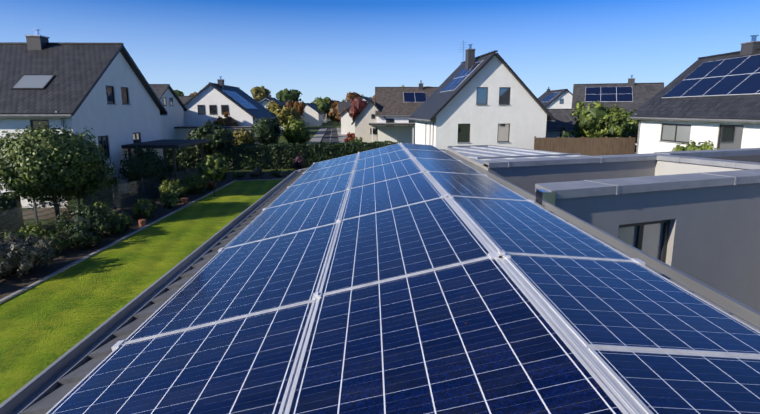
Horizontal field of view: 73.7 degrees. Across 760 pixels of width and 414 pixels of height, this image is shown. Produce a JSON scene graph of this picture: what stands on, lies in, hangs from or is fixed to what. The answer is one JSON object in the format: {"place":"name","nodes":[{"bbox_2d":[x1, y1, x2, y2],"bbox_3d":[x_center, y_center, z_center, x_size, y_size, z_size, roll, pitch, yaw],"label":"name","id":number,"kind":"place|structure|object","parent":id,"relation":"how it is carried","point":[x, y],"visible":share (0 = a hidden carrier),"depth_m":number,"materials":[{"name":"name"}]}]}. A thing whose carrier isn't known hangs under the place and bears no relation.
{"place":"outdoors","nodes":[
{"label":"outdoors","id":0,"kind":"place"},
{"bbox_2d":[0,52,163,207],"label":"house walls","id":1,"kind":"structure","parent":0,"point":[119,124],"depth_m":30.25,"materials":[{"name":"white paint"}]},
{"bbox_2d":[0,29,167,133],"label":"house roof","id":2,"kind":"structure","parent":1,"relation":"on","point":[41,76],"depth_m":27.94,"materials":[{"name":"grey tile"}]},
{"bbox_2d":[30,85,140,159],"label":"house windows","id":3,"kind":"structure","parent":1,"relation":"in","point":[103,141],"depth_m":29.46,"materials":[{"name":"black glass"}]},
{"bbox_2d":[0,179,283,403],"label":"lawn","id":4,"kind":"structure","parent":0,"point":[45,324],"depth_m":14.67,"materials":[{"name":"green plant"}]},
{"bbox_2d":[0,171,288,303],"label":"garden bed","id":5,"kind":"object","parent":4,"relation":"on","point":[14,285],"visible":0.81,"depth_m":20.00,"materials":[{"name":"soil"}]},
{"bbox_2d":[0,229,28,239],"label":"shrub","id":6,"kind":"object","parent":5,"relation":"on","point":[20,236],"visible":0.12,"depth_m":17.41,"materials":[{"name":"green plant"}]},
{"bbox_2d":[0,232,58,279],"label":"bush","id":7,"kind":"object","parent":5,"relation":"on","point":[17,256],"visible":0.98,"depth_m":15.29,"materials":[{"name":"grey plant"}]},
{"bbox_2d":[13,222,56,238],"bbox_3d":[-13.128,1.065,19.256,1.393,0.883,1.427,6,12,27],"label":"shrub","id":8,"kind":"object","parent":5,"relation":"on","point":[37,228],"visible":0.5,"depth_m":19.10,"materials":[{"name":"green plant"}]},
{"bbox_2d":[22,230,70,254],"bbox_3d":[-11.806,1.335,17.684,1.688,1.036,1.461,4,12,21],"label":"shrub","id":9,"kind":"object","parent":5,"relation":"on","point":[61,242],"visible":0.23,"depth_m":17.70,"materials":[{"name":"green plant"}]},
{"bbox_2d":[64,219,102,249],"bbox_3d":[-10.992,1.078,18.710,1.507,1.212,1.285,9,14,39],"label":"shrub","id":10,"kind":"object","parent":5,"relation":"on","point":[81,237],"visible":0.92,"depth_m":18.44,"materials":[{"name":"green plant"}]},
{"bbox_2d":[55,203,120,238],"bbox_3d":[-11.536,0.634,19.963,2.340,1.656,2.015,0,11,-1],"label":"shrub","id":11,"kind":"object","parent":5,"relation":"on","point":[89,214],"visible":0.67,"depth_m":19.65,"materials":[{"name":"green plant"}]},
{"bbox_2d":[64,174,121,210],"bbox_3d":[-15.216,-0.853,26.936,1.473,1.718,3.114,1,11,5],"label":"box hedge","id":12,"kind":"object","parent":5,"relation":"on","point":[108,184],"visible":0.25,"depth_m":27.21,"materials":[{"name":"green plant"}]},
{"bbox_2d":[0,166,198,236],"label":"fence","id":13,"kind":"object","parent":5,"relation":"on","point":[36,212],"visible":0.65,"depth_m":24.25,"materials":[{"name":"grey metal"}]},
{"bbox_2d":[93,200,113,219],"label":"shrub","id":14,"kind":"object","parent":5,"relation":"on","point":[106,204],"visible":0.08,"depth_m":21.74,"materials":[{"name":"green plant"}]},
{"bbox_2d":[101,211,132,234],"bbox_3d":[-10.977,0.705,21.068,1.129,0.997,1.615,0,11,-1],"label":"shrub","id":15,"kind":"object","parent":5,"relation":"on","point":[122,219],"visible":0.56,"depth_m":21.04,"materials":[{"name":"green plant"}]},
{"bbox_2d":[113,207,131,217],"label":"shrub","id":16,"kind":"object","parent":5,"relation":"on","point":[122,211],"visible":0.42,"depth_m":23.21,"materials":[{"name":"green plant"}]},
{"bbox_2d":[131,198,156,219],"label":"shrub","id":17,"kind":"object","parent":5,"relation":"on","point":[144,210],"visible":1,"depth_m":23.64,"materials":[{"name":"green plant"}]},
{"bbox_2d":[118,145,172,194],"bbox_3d":[-14.058,-2.131,30.225,3.086,3.099,3.028,0,11,-1],"label":"dark shrub","id":18,"kind":"object","parent":5,"relation":"on","point":[144,165],"visible":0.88,"depth_m":29.61,"materials":[{"name":"green plant"}]},
{"bbox_2d":[137,198,154,204],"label":"shrub","id":19,"kind":"object","parent":5,"relation":"on","point":[142,199],"visible":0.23,"depth_m":26.87,"materials":[{"name":"green plant"}]},
{"bbox_2d":[140,199,158,211],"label":"shrub","id":20,"kind":"object","parent":5,"relation":"on","point":[149,203],"visible":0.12,"depth_m":25.05,"materials":[{"name":"green plant"}]},
{"bbox_2d":[158,192,182,207],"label":"shrub","id":21,"kind":"object","parent":5,"relation":"on","point":[169,200],"visible":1,"depth_m":26.20,"materials":[{"name":"green plant"}]},
{"bbox_2d":[159,179,187,198],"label":"shrub","id":22,"kind":"object","parent":5,"relation":"on","point":[178,188],"visible":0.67,"depth_m":28.10,"materials":[{"name":"green plant"}]},
{"bbox_2d":[181,174,206,194],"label":"shrub","id":23,"kind":"object","parent":5,"relation":"on","point":[195,185],"visible":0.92,"depth_m":30.70,"materials":[{"name":"green plant"}]},
{"bbox_2d":[206,180,217,189],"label":"shrub","id":24,"kind":"object","parent":5,"relation":"on","point":[209,184],"visible":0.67,"depth_m":32.27,"materials":[{"name":"green plant"}]},
{"bbox_2d":[232,170,245,178],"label":"shrub","id":25,"kind":"object","parent":5,"relation":"on","point":[238,174],"visible":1,"depth_m":37.34,"materials":[{"name":"green plant"}]},
{"bbox_2d":[250,167,263,177],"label":"shrub","id":26,"kind":"object","parent":5,"relation":"on","point":[257,172],"visible":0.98,"depth_m":37.74,"materials":[{"name":"green plant"}]},
{"bbox_2d":[270,169,282,176],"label":"shrub","id":27,"kind":"object","parent":5,"relation":"on","point":[276,172],"visible":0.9,"depth_m":38.50,"materials":[{"name":"green plant"}]},
{"bbox_2d":[291,152,305,169],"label":"purple shrub","id":28,"kind":"object","parent":5,"relation":"on","point":[298,164],"visible":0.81,"depth_m":40.89,"materials":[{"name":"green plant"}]},
{"bbox_2d":[0,120,340,236],"bbox_3d":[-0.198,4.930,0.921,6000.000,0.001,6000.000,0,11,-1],"label":"ground","id":29,"kind":"structure","parent":0,"point":[315,129],"depth_m":43.73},
{"bbox_2d":[0,191,24,234],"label":"dark hedge","id":30,"kind":"object","parent":29,"relation":"on","point":[9,203],"visible":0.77,"depth_m":20.82,"materials":[{"name":"green plant"}]},
{"bbox_2d":[0,121,117,220],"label":"round tree","id":31,"kind":"object","parent":29,"relation":"on","point":[40,166],"visible":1,"depth_m":21.31,"materials":[{"name":"green plant"}]},
{"bbox_2d":[121,139,209,190],"bbox_3d":[-14.201,-2.912,34.200,3.640,2.934,6.240,0,11,-1],"label":"pergola","id":32,"kind":"object","parent":29,"relation":"on","point":[165,144],"visible":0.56,"depth_m":32.38,"materials":[{"name":"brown wood"}]},
{"bbox_2d":[174,90,183,95],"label":"horizon tree","id":33,"kind":"object","parent":29,"relation":"on","point":[178,93],"visible":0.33,"depth_m":251.63,"materials":[{"name":"green plant"}]},
{"bbox_2d":[163,146,208,171],"bbox_3d":[-19.678,-3.848,41.512,11.107,2.314,1.859,-3,11,-15],"label":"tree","id":34,"kind":"object","parent":29,"relation":"on","point":[188,158],"visible":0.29,"depth_m":41.84,"materials":[{"name":"green plant"}]},
{"bbox_2d":[185,121,238,159],"bbox_3d":[-14.669,-5.337,43.643,4.596,4.363,4.632,0,11,-1],"label":"dark tree","id":35,"kind":"object","parent":29,"relation":"on","point":[217,136],"visible":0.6,"depth_m":41.85,"materials":[{"name":"green plant"}]},
{"bbox_2d":[198,154,228,196],"bbox_3d":[-9.813,-1.832,29.793,1.889,2.665,2.163,0,11,-1],"label":"tree","id":36,"kind":"object","parent":29,"relation":"on","point":[211,167],"visible":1,"depth_m":29.25,"materials":[{"name":"green plant"}]},
{"bbox_2d":[213,112,238,125],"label":"garden tree","id":37,"kind":"object","parent":29,"relation":"on","point":[228,121],"visible":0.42,"depth_m":59.44,"materials":[{"name":"green plant"}]},
{"bbox_2d":[184,85,271,145],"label":"house walls","id":38,"kind":"structure","parent":29,"relation":"on","point":[208,96],"depth_m":60.57,"materials":[{"name":"white paint"}]},
{"bbox_2d":[174,126,257,148],"bbox_3d":[-20.754,-7.858,59.459,12.540,3.184,4.040,0,11,-1],"label":"house extension","id":39,"kind":"object","parent":38,"relation":"attached to","point":[181,132],"visible":0.12,"depth_m":57.55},
{"bbox_2d":[197,105,262,122],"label":"house windows","id":40,"kind":"structure","parent":38,"relation":"in","point":[212,109],"depth_m":60.52,"materials":[{"name":"grey glass"}]},
{"bbox_2d":[184,76,276,119],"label":"house roof","id":41,"kind":"structure","parent":38,"relation":"on","point":[247,103],"depth_m":63.79,"materials":[{"name":"grey tile"}]},
{"bbox_2d":[233,128,254,145],"bbox_3d":[-14.012,-6.390,51.796,2.462,3.379,2.294,-4,12,-21],"label":"street tree","id":42,"kind":"object","parent":29,"relation":"on","point":[243,136],"visible":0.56,"depth_m":51.23,"materials":[{"name":"green plant"}]},
{"bbox_2d":[250,86,270,101],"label":"horizon tree","id":43,"kind":"object","parent":29,"relation":"on","point":[259,93],"visible":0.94,"depth_m":225.25,"materials":[{"name":"green plant"}]},
{"bbox_2d":[250,117,283,144],"bbox_3d":[-13.008,-8.102,57.946,4.088,4.437,3.951,0,11,-1],"label":"street tree","id":44,"kind":"object","parent":29,"relation":"on","point":[266,131],"visible":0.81,"depth_m":56.88,"materials":[{"name":"green plant"}]},
{"bbox_2d":[262,106,279,125],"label":"street tree","id":45,"kind":"object","parent":29,"relation":"on","point":[277,120],"visible":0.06,"depth_m":73.15,"materials":[{"name":"green plant"}]},
{"bbox_2d":[266,100,285,135],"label":"autumn tree","id":46,"kind":"object","parent":29,"relation":"on","point":[273,106],"visible":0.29,"depth_m":100.39,"materials":[{"name":"yellow plant"}]},
{"bbox_2d":[273,106,301,126],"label":"autumn tree","id":47,"kind":"object","parent":29,"relation":"on","point":[284,114],"visible":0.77,"depth_m":89.11,"materials":[{"name":"yellow plant"}]},
{"bbox_2d":[276,88,301,101],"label":"horizon tree","id":48,"kind":"object","parent":29,"relation":"on","point":[290,95],"visible":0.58,"depth_m":243.41,"materials":[{"name":"green plant"}]},
{"bbox_2d":[286,101,305,115],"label":"autumn tree","id":49,"kind":"object","parent":29,"relation":"on","point":[300,107],"visible":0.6,"depth_m":114.32,"materials":[{"name":"brown plant"}]},
{"bbox_2d":[281,116,312,143],"bbox_3d":[-9.883,-8.586,60.282,3.818,4.511,3.593,0,11,-1],"label":"street tree","id":50,"kind":"object","parent":29,"relation":"on","point":[295,131],"visible":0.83,"depth_m":59.56,"materials":[{"name":"green plant"}]},
{"bbox_2d":[212,140,404,170],"bbox_3d":[-5.993,-4.688,45.414,17.235,2.391,1.998,-3,11,-17],"label":"long hedge","id":51,"kind":"object","parent":29,"relation":"on","point":[247,156],"visible":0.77,"depth_m":44.00,"materials":[{"name":"green plant"}]},
{"bbox_2d":[303,105,321,125],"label":"house walls","id":52,"kind":"structure","parent":29,"relation":"on","point":[312,117],"depth_m":166.10,"materials":[{"name":"white paint"}]},
{"bbox_2d":[305,103,323,113],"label":"house roof","id":53,"kind":"structure","parent":52,"relation":"on","point":[313,107],"depth_m":168.84,"materials":[{"name":"grey tile"}]},
{"bbox_2d":[311,97,333,108],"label":"horizon tree","id":54,"kind":"object","parent":29,"relation":"on","point":[320,98],"visible":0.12,"depth_m":228.97,"materials":[{"name":"green plant"}]},
{"bbox_2d":[316,99,331,127],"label":"autumn tree","id":55,"kind":"object","parent":29,"relation":"on","point":[324,107],"visible":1,"depth_m":145.76,"materials":[{"name":"green plant"}]},
{"bbox_2d":[322,113,326,122],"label":"house walls","id":56,"kind":"structure","parent":29,"relation":"on","point":[324,120],"depth_m":208.10,"materials":[{"name":"white paint"}]},
{"bbox_2d":[327,100,344,121],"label":"tree","id":57,"kind":"object","parent":29,"relation":"on","point":[332,114],"visible":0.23,"depth_m":226.91,"materials":[{"name":"brown plant"}]},
{"bbox_2d":[337,108,346,122],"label":"autumn tree","id":58,"kind":"object","parent":29,"relation":"on","point":[339,119],"visible":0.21,"depth_m":181.42,"materials":[{"name":"brown plant"}]},
{"bbox_2d":[344,132,354,142],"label":"red shrub","id":59,"kind":"object","parent":29,"relation":"on","point":[349,137],"visible":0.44,"depth_m":72.89,"materials":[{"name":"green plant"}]},
{"bbox_2d":[341,98,365,133],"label":"house walls","id":60,"kind":"structure","parent":29,"relation":"on","point":[347,127],"depth_m":104.63,"materials":[{"name":"white paint"}]},
{"bbox_2d":[339,96,369,115],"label":"house roof","id":61,"kind":"structure","parent":60,"relation":"on","point":[367,99],"depth_m":103.96,"materials":[{"name":"grey tile"}]},
{"bbox_2d":[342,92,366,101],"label":"horizon tree","id":62,"kind":"object","parent":29,"relation":"on","point":[349,95],"visible":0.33,"depth_m":273.19,"materials":[{"name":"brown plant"}]},
{"bbox_2d":[349,137,362,143],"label":"bush","id":63,"kind":"object","parent":29,"relation":"on","point":[359,140],"visible":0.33,"depth_m":65.08,"materials":[{"name":"green plant"}]},
{"bbox_2d":[347,98,372,120],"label":"autumn tree","id":64,"kind":"object","parent":29,"relation":"on","point":[355,109],"visible":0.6,"depth_m":83.11,"materials":[{"name":"red plant"}]},
{"bbox_2d":[355,102,377,142],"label":"house walls","id":65,"kind":"structure","parent":29,"relation":"on","point":[363,120],"depth_m":69.57,"materials":[{"name":"white paint"}]},
{"bbox_2d":[351,99,389,124],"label":"house roof","id":66,"kind":"structure","parent":65,"relation":"on","point":[352,123],"depth_m":68.96,"materials":[{"name":"grey tile"}]},
{"bbox_2d":[370,114,377,133],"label":"house windows","id":67,"kind":"structure","parent":65,"relation":"in","point":[375,130],"depth_m":69.70,"materials":[{"name":"black glass"}]},
{"bbox_2d":[378,116,414,143],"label":"house walls","id":68,"kind":"structure","parent":29,"relation":"on","point":[396,133],"depth_m":69.56,"materials":[{"name":"white paint"}]},
{"bbox_2d":[369,123,414,143],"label":"carport","id":69,"kind":"object","parent":68,"relation":"attached to","point":[410,124],"visible":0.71,"depth_m":65.67,"materials":[{"name":"grey metal"}]},
{"bbox_2d":[375,80,437,115],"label":"house roof","id":70,"kind":"structure","parent":68,"relation":"on","point":[399,101],"depth_m":71.06,"materials":[{"name":"grey tile"}]},
{"bbox_2d":[546,131,573,137],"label":"house walls","id":71,"kind":"structure","parent":29,"relation":"on","point":[552,134],"depth_m":49.15,"materials":[{"name":"white paint"}]},
{"bbox_2d":[557,127,569,137],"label":"bush","id":72,"kind":"object","parent":29,"relation":"on","point":[564,132],"visible":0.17,"depth_m":41.08,"materials":[{"name":"green plant"}]},
{"bbox_2d":[572,100,584,108],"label":"garden tree","id":73,"kind":"object","parent":29,"relation":"on","point":[578,104],"depth_m":53.04,"materials":[{"name":"green plant"}]},
{"bbox_2d":[534,136,635,155],"bbox_3d":[15.507,-3.825,38.595,7.665,3.080,0.130,0,11,-1],"label":"timber fence","id":74,"kind":"object","parent":29,"relation":"on","point":[595,146],"visible":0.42,"depth_m":38.37,"materials":[{"name":"brown wood"}]},
{"bbox_2d":[570,101,630,137],"bbox_3d":[18.772,-6.117,43.424,5.334,5.974,4.797,0,11,-1],"label":"tree","id":75,"kind":"object","parent":29,"relation":"on","point":[597,120],"visible":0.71,"depth_m":41.90,"materials":[{"name":"green plant"}]},
{"bbox_2d":[448,145,759,198],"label":"flat roof","id":76,"kind":"structure","parent":29,"relation":"on","point":[561,175],"depth_m":8.84,"materials":[{"name":"concrete"}]},
{"bbox_2d":[613,107,638,151],"bbox_3d":[22.508,-6.476,46.894,4.938,5.383,4.966,0,11,-1],"label":"tree","id":77,"kind":"object","parent":29,"relation":"on","point":[634,123],"visible":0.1,"depth_m":45.37,"materials":[{"name":"green plant"}]},
{"bbox_2d":[554,183,759,311],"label":"grey wall","id":78,"kind":"structure","parent":29,"relation":"on","point":[714,238],"depth_m":6.50,"materials":[{"name":"grey paint"}]},
{"bbox_2d":[618,219,669,262],"bbox_3d":[3.209,0.756,6.241,1.020,1.195,0.210,-4,12,-22],"label":"grey window","id":79,"kind":"structure","parent":78,"relation":"attached to","point":[650,238],"depth_m":6.30,"materials":[{"name":"grey glass"}]},
{"bbox_2d":[672,140,719,150],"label":"yard bush","id":80,"kind":"object","parent":29,"relation":"on","point":[706,145],"visible":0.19,"depth_m":20.50,"materials":[{"name":"green plant"}]},
{"bbox_2d":[160,89,184,138],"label":"house walls","id":81,"kind":"structure","parent":0,"point":[172,118],"depth_m":56.14,"materials":[{"name":"white paint"}]},
{"bbox_2d":[149,84,186,110],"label":"house roof","id":82,"kind":"structure","parent":81,"relation":"on","point":[159,90],"depth_m":54.70,"materials":[{"name":"grey tile"}]},
{"bbox_2d":[163,97,172,105],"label":"house windows","id":83,"kind":"structure","parent":81,"relation":"in","point":[165,101],"depth_m":54.90,"materials":[{"name":"grey glass"}]},
{"bbox_2d":[178,96,192,103],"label":"house roof","id":84,"kind":"structure","parent":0,"point":[184,99],"depth_m":96.58,"materials":[{"name":"grey tile"}]},
{"bbox_2d":[258,93,284,106],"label":"house roof","id":85,"kind":"structure","parent":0,"point":[269,97],"depth_m":132.25,"materials":[{"name":"grey tile"}]},
{"bbox_2d":[261,101,283,134],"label":"house walls","id":86,"kind":"structure","parent":0,"point":[264,103],"depth_m":103.53,"materials":[{"name":"white paint"}]},
{"bbox_2d":[307,128,346,144],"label":"street","id":87,"kind":"structure","parent":0,"point":[331,135],"depth_m":96.45,"materials":[{"name":"grey asphalt"}]},
{"bbox_2d":[338,102,349,112],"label":"house roof","id":88,"kind":"structure","parent":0,"point":[342,105],"depth_m":208.74,"materials":[{"name":"grey tile"}]},
{"bbox_2d":[0,149,759,413],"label":"roof","id":89,"kind":"structure","parent":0,"point":[48,388],"depth_m":3.46,"materials":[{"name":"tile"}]},
{"bbox_2d":[46,142,759,413],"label":"solar array","id":90,"kind":"object","parent":89,"relation":"on","point":[403,278],"visible":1,"depth_m":2.30,"materials":[{"name":"glass"}]},
{"bbox_2d":[0,0,759,102],"label":"sky","id":91,"kind":"structure","parent":0,"point":[333,49],"materials":[{"name":"blue"}]},
{"bbox_2d":[386,119,414,125],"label":"house windows","id":92,"kind":"structure","parent":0,"point":[392,121],"depth_m":69.32,"materials":[{"name":"grey glass"}]},
{"bbox_2d":[138,40,748,226],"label":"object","id":93,"kind":"object","parent":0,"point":[543,196],"visible":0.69,"depth_m":5.76,"materials":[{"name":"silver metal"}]},
{"bbox_2d":[415,56,546,149],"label":"house walls","id":94,"kind":"structure","parent":0,"point":[523,114],"depth_m":39.52,"materials":[{"name":"white paint"}]},
{"bbox_2d":[430,87,510,142],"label":"house windows","id":95,"kind":"structure","parent":94,"relation":"in","point":[503,135],"depth_m":39.55,"materials":[{"name":"grey glass"}]},
{"bbox_2d":[409,44,554,121],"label":"house roof","id":96,"kind":"structure","parent":94,"relation":"on","point":[449,88],"depth_m":41.04,"materials":[{"name":"grey tile"}]},
{"bbox_2d":[545,91,571,108],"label":"house walls","id":97,"kind":"structure","parent":0,"point":[566,96],"depth_m":97.09,"materials":[{"name":"white paint"}]},
{"bbox_2d":[538,87,572,106],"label":"house roof","id":98,"kind":"structure","parent":97,"relation":"on","point":[547,98],"depth_m":100.06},
{"bbox_2d":[546,109,581,130],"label":"house roof","id":99,"kind":"structure","parent":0,"point":[563,117],"depth_m":49.57,"materials":[{"name":"grey tile"}]},
{"bbox_2d":[571,75,663,111],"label":"house roof","id":100,"kind":"structure","parent":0,"point":[631,94],"depth_m":60.71,"materials":[{"name":"grey tile"}]},
{"bbox_2d":[638,120,759,153],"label":"house walls","id":101,"kind":"structure","parent":0,"point":[650,137],"depth_m":30.33,"materials":[{"name":"white paint"}]},
{"bbox_2d":[630,35,759,153],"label":"house roof","id":102,"kind":"structure","parent":101,"relation":"on","point":[724,87],"depth_m":30.79,"materials":[{"name":"grey tile"}]},
{"bbox_2d":[660,123,743,148],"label":"house windows","id":103,"kind":"structure","parent":101,"relation":"in","point":[729,136],"depth_m":28.22,"materials":[{"name":"grey glass"}]}
]}

